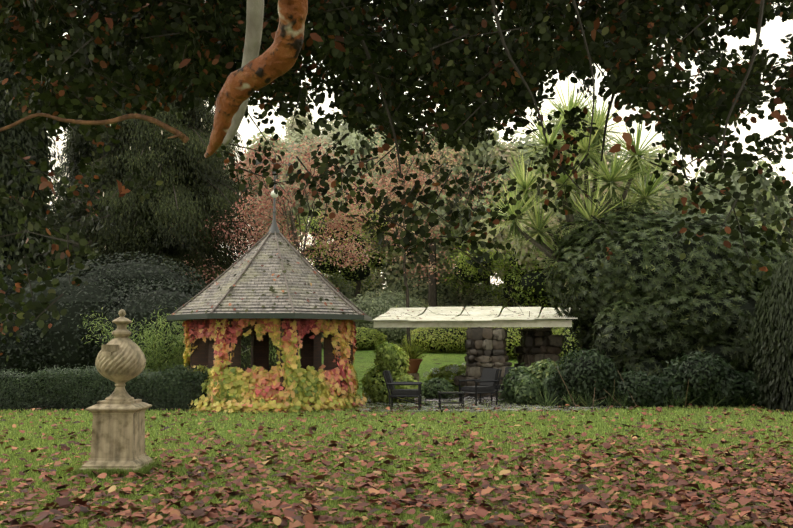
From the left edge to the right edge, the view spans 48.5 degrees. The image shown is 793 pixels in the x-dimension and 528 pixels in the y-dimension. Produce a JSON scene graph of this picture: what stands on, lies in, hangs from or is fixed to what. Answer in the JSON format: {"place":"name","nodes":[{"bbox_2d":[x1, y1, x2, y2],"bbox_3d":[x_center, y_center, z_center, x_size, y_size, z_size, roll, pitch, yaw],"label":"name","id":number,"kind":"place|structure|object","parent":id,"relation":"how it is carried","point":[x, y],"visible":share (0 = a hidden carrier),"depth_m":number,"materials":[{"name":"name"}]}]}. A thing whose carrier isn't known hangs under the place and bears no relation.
{"place":"outdoors","nodes":[
{"label":"outdoors","id":0,"kind":"place"},
{"bbox_2d":[0,251,209,374],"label":"bush","id":1,"kind":"object","parent":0,"point":[138,288],"visible":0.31,"depth_m":24.90,"materials":[{"name":"green plant"}]},
{"bbox_2d":[43,44,276,367],"bbox_3d":[-9.310,-1.289,33.606,11.001,16.053,7.904,0,-5,-1],"label":"tree","id":2,"kind":"object","parent":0,"point":[121,234],"visible":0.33,"depth_m":32.46,"materials":[{"name":"green plant"}]},
{"bbox_2d":[57,118,263,248],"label":"conifer cones","id":3,"kind":"object","parent":2,"relation":"attached to","point":[149,149],"visible":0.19,"depth_m":32.77,"materials":[{"name":"brown plant"}]},
{"bbox_2d":[87,319,250,372],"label":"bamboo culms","id":4,"kind":"object","parent":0,"point":[155,349],"visible":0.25,"depth_m":23.93,"materials":[{"name":"green plant"}]},
{"bbox_2d":[82,305,272,374],"bbox_3d":[-5.488,2.309,24.169,6.478,2.501,4.104,0,-5,-1],"label":"bush","id":5,"kind":"object","parent":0,"point":[169,360],"visible":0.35,"depth_m":23.84,"materials":[{"name":"green plant"}]},
{"bbox_2d":[190,318,352,396],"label":"gazebo walls","id":6,"kind":"structure","parent":0,"point":[203,354],"depth_m":22.76,"materials":[{"name":"brown wood"}]},
{"bbox_2d":[174,233,362,314],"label":"gazebo roof","id":7,"kind":"structure","parent":6,"relation":"on","point":[261,283],"depth_m":21.10,"materials":[{"name":"grey wood"}]},
{"bbox_2d":[173,239,363,314],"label":"roof shingles","id":8,"kind":"object","parent":7,"relation":"on","point":[230,304],"visible":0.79,"depth_m":20.97,"materials":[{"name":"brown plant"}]},
{"bbox_2d":[166,313,371,321],"bbox_3d":[-3.124,1.377,22.303,4.984,0.125,4.984,0,-5,-1],"label":"roof eave","id":9,"kind":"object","parent":7,"relation":"attached to","point":[351,317],"depth_m":20.09,"materials":[{"name":"grey wood"}]},
{"bbox_2d":[171,231,367,315],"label":"roof ridge caps","id":10,"kind":"object","parent":7,"relation":"on","point":[304,259],"visible":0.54,"depth_m":21.85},
{"bbox_2d":[181,242,359,313],"bbox_3d":[-3.123,0.336,21.602,4.888,1.990,3.158,0,-5,-1],"label":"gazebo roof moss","id":11,"kind":"object","parent":7,"relation":"on","point":[271,289],"visible":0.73,"depth_m":20.92,"materials":[{"name":"green plant"}]},
{"bbox_2d":[256,156,292,232],"bbox_3d":[-3.124,-1.803,22.581,0.906,2.070,0.509,5,-7,-46],"label":"roof finial","id":12,"kind":"object","parent":7,"relation":"on","point":[273,228],"visible":0.77,"depth_m":22.50,"materials":[{"name":"grey metal"}]},
{"bbox_2d":[271,190,277,197],"bbox_3d":[-3.124,-1.788,22.580,0.198,0.200,0.198,0,-5,-1],"label":"finial tip","id":13,"kind":"object","parent":12,"relation":"on","point":[273,195],"visible":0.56,"depth_m":22.51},
{"bbox_2d":[47,58,566,365],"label":"vegetation trunks and limbs","id":14,"kind":"object","parent":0,"point":[358,283],"visible":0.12,"depth_m":32.06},
{"bbox_2d":[170,129,514,286],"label":"autumn trees","id":15,"kind":"object","parent":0,"point":[337,225],"visible":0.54,"depth_m":31.62,"materials":[{"name":"brown plant"}]},
{"bbox_2d":[0,337,792,527],"bbox_3d":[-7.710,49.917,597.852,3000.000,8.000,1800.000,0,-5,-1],"label":"lawn","id":16,"kind":"structure","parent":0,"point":[364,360],"depth_m":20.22,"materials":[{"name":"green plant"}]},
{"bbox_2d":[0,36,125,283],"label":"tree","id":17,"kind":"object","parent":16,"relation":"on","point":[15,179],"visible":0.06,"depth_m":30.15,"materials":[{"name":"green plant"}]},
{"bbox_2d":[0,375,193,409],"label":"hedge","id":18,"kind":"object","parent":16,"relation":"on","point":[49,391],"depth_m":20.64,"materials":[{"name":"green plant"}]},
{"bbox_2d":[0,363,211,410],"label":"hedge","id":19,"kind":"object","parent":16,"relation":"on","point":[163,388],"visible":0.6,"depth_m":20.57,"materials":[{"name":"green plant"}]},
{"bbox_2d":[78,399,154,471],"bbox_3d":[-3.378,2.112,10.718,0.724,0.901,0.724,0,-5,-1],"label":"urn pedestal","id":20,"kind":"object","parent":16,"relation":"on","point":[118,435],"visible":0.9,"depth_m":10.48,"materials":[{"name":"stone"}]},
{"bbox_2d":[95,309,145,400],"bbox_3d":[-3.378,1.109,10.806,0.590,1.113,0.590,0,-5,-1],"label":"stone urn","id":21,"kind":"object","parent":20,"relation":"on","point":[120,360],"visible":1,"depth_m":10.64,"materials":[{"name":"stone"}]},
{"bbox_2d":[182,318,366,412],"bbox_3d":[-3.119,2.479,21.558,4.785,2.374,3.571,0,-5,-1],"label":"climbing ivy","id":22,"kind":"object","parent":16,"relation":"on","point":[232,389],"visible":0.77,"depth_m":20.33,"materials":[{"name":"yellow plant"}]},
{"bbox_2d":[359,342,417,402],"bbox_3d":[-0.190,2.870,23.042,1.548,1.671,1.272,0,-5,-1],"label":"bush","id":23,"kind":"object","parent":16,"relation":"on","point":[388,359],"visible":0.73,"depth_m":22.64,"materials":[{"name":"green plant"}]},
{"bbox_2d":[0,403,792,527],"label":"fallen leaves","id":24,"kind":"object","parent":16,"relation":"on","point":[61,501],"visible":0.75,"depth_m":9.36,"materials":[{"name":"brown plant"}]},
{"bbox_2d":[0,51,792,395],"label":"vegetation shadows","id":25,"kind":"object","parent":16,"relation":"on","point":[362,275],"visible":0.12,"depth_m":25.22,"materials":[{"name":"green plant"}]},
{"bbox_2d":[0,404,792,527],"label":"grass blades","id":26,"kind":"object","parent":16,"relation":"on","point":[402,493],"visible":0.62,"depth_m":9.54,"materials":[{"name":"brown plant"}]},
{"bbox_2d":[0,0,792,360],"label":"tree","id":27,"kind":"object","parent":16,"relation":"on","point":[500,30],"visible":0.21,"depth_m":4.90,"materials":[{"name":"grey plant"}]},
{"bbox_2d":[39,12,787,208],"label":"leaves","id":28,"kind":"object","parent":27,"relation":"attached to","point":[615,148],"visible":0.85,"depth_m":4.18,"materials":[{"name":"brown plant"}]},
{"bbox_2d":[407,373,418,381],"bbox_3d":[0.465,3.788,28.139,0.500,0.600,0.500,0,-5,-1],"label":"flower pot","id":29,"kind":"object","parent":16,"relation":"on","point":[415,376],"depth_m":27.91,"materials":[{"name":"stone"}]},
{"bbox_2d":[406,359,422,372],"bbox_3d":[0.465,3.260,28.185,0.740,0.460,0.740,0,-5,-1],"label":"flower pot","id":30,"kind":"object","parent":29,"relation":"on","point":[413,367],"visible":0.6,"depth_m":27.95,"materials":[{"name":"brown ceramic"}]},
{"bbox_2d":[397,339,429,358],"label":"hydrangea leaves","id":31,"kind":"object","parent":30,"relation":"on","point":[409,352],"visible":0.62,"depth_m":28.12,"materials":[{"name":"green plant"}]},
{"bbox_2d":[42,102,792,347],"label":"background trees","id":32,"kind":"object","parent":16,"relation":"on","point":[497,149],"visible":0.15,"depth_m":44.48,"materials":[{"name":"green plant"}]},
{"bbox_2d":[291,212,549,327],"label":"tree trunks","id":33,"kind":"object","parent":16,"relation":"on","point":[432,292],"visible":0.04,"depth_m":43.79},
{"bbox_2d":[295,179,579,363],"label":"light green vegetation","id":34,"kind":"object","parent":16,"relation":"on","point":[384,339],"visible":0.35,"depth_m":40.06,"materials":[{"name":"green plant"}]},
{"bbox_2d":[423,362,465,379],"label":"hydrangea heads","id":35,"kind":"object","parent":16,"relation":"on","point":[454,370],"visible":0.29,"depth_m":28.16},
{"bbox_2d":[515,132,635,353],"bbox_3d":[5.608,-0.207,26.676,4.139,8.316,1.510,0,-5,-1],"label":"tree trunk","id":36,"kind":"object","parent":16,"relation":"on","point":[569,217],"visible":0.19,"depth_m":26.61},
{"bbox_2d":[476,76,688,281],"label":"cordyline heads","id":37,"kind":"object","parent":36,"relation":"on","point":[643,192],"visible":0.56,"depth_m":26.64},
{"bbox_2d":[421,348,789,407],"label":"shrubs","id":38,"kind":"object","parent":16,"relation":"on","point":[525,377],"visible":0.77,"depth_m":21.48,"materials":[{"name":"green plant"}]},
{"bbox_2d":[554,362,688,407],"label":"stems","id":39,"kind":"object","parent":16,"relation":"on","point":[609,394],"visible":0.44,"depth_m":21.26,"materials":[{"name":"plant"}]},
{"bbox_2d":[546,362,754,406],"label":"plants","id":40,"kind":"object","parent":16,"relation":"on","point":[552,384],"visible":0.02,"depth_m":21.67,"materials":[{"name":"green plant"}]},
{"bbox_2d":[540,202,792,376],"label":"rhododendron","id":41,"kind":"object","parent":16,"relation":"on","point":[627,296],"visible":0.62,"depth_m":24.16,"materials":[{"name":"green plant"}]},
{"bbox_2d":[749,257,792,412],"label":"weeping conifer","id":42,"kind":"object","parent":16,"relation":"on","point":[773,299],"visible":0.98,"depth_m":20.26,"materials":[{"name":"green plant"}]},
{"bbox_2d":[47,0,792,288],"label":"sky","id":43,"kind":"structure","parent":0,"point":[774,30],"materials":[{"name":"white"}]},
{"bbox_2d":[426,364,465,390],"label":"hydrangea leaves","id":44,"kind":"object","parent":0,"point":[447,374],"visible":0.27,"depth_m":28.27,"materials":[{"name":"green plant"}]},
{"bbox_2d":[357,393,627,412],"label":"patio paving","id":45,"kind":"structure","parent":0,"point":[470,400],"depth_m":21.31,"materials":[{"name":"grey stone"}]},
{"bbox_2d":[382,368,505,408],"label":"outdoor chairs","id":46,"kind":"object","parent":45,"relation":"on","point":[476,381],"depth_m":21.06,"materials":[{"name":"black metal"}]},
{"bbox_2d":[384,367,520,395],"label":"chair cushions","id":47,"kind":"object","parent":46,"relation":"on","point":[490,373],"visible":0.67,"depth_m":22.06,"materials":[{"name":"black fabric"}]},
{"bbox_2d":[376,277,529,365],"bbox_3d":[1.419,2.136,25.955,4.895,3.518,2.497,-1,-5,12],"label":"pergola vine","id":48,"kind":"object","parent":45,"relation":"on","point":[486,315],"visible":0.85,"depth_m":25.79,"materials":[{"name":"brown plant"}]},
{"bbox_2d":[453,327,511,396],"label":"pergola pillar","id":49,"kind":"structure","parent":45,"relation":"on","point":[494,343],"depth_m":25.27,"materials":[{"name":"grey stone"}]},
{"bbox_2d":[372,306,577,327],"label":"pergola roof","id":50,"kind":"structure","parent":49,"relation":"on","point":[477,314],"depth_m":26.50,"materials":[{"name":"beige wood"}]},
{"bbox_2d":[387,307,569,318],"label":"fallen leaves","id":51,"kind":"object","parent":50,"relation":"on","point":[490,311],"visible":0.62,"depth_m":27.25,"materials":[{"name":"brown plant"}]},
{"bbox_2d":[513,328,564,366],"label":"stone wall","id":52,"kind":"structure","parent":0,"point":[548,342],"depth_m":26.69,"materials":[{"name":"grey stone"}]},
{"bbox_3d":[-0.857,-6.581,1.488,19.045,5.518,10.030,0,-5,-1],"label":"tree","id":53,"kind":"object","parent":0,"visible":0},
{"bbox_2d":[0,113,188,142],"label":"tree branch","id":54,"kind":"object","parent":53,"relation":"attached to","point":[183,137],"visible":1,"depth_m":4.08,"materials":[{"name":"brown plant"}]},
{"bbox_2d":[223,0,263,145],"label":"tree branch","id":55,"kind":"object","parent":53,"relation":"attached to","point":[254,20],"visible":0.67,"depth_m":2.24,"materials":[{"name":"grey plant"}]},
{"bbox_2d":[204,0,307,157],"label":"branch","id":56,"kind":"object","parent":53,"relation":"attached to","point":[278,57],"visible":1,"depth_m":1.82,"materials":[{"name":"brown wood"}]}
]}

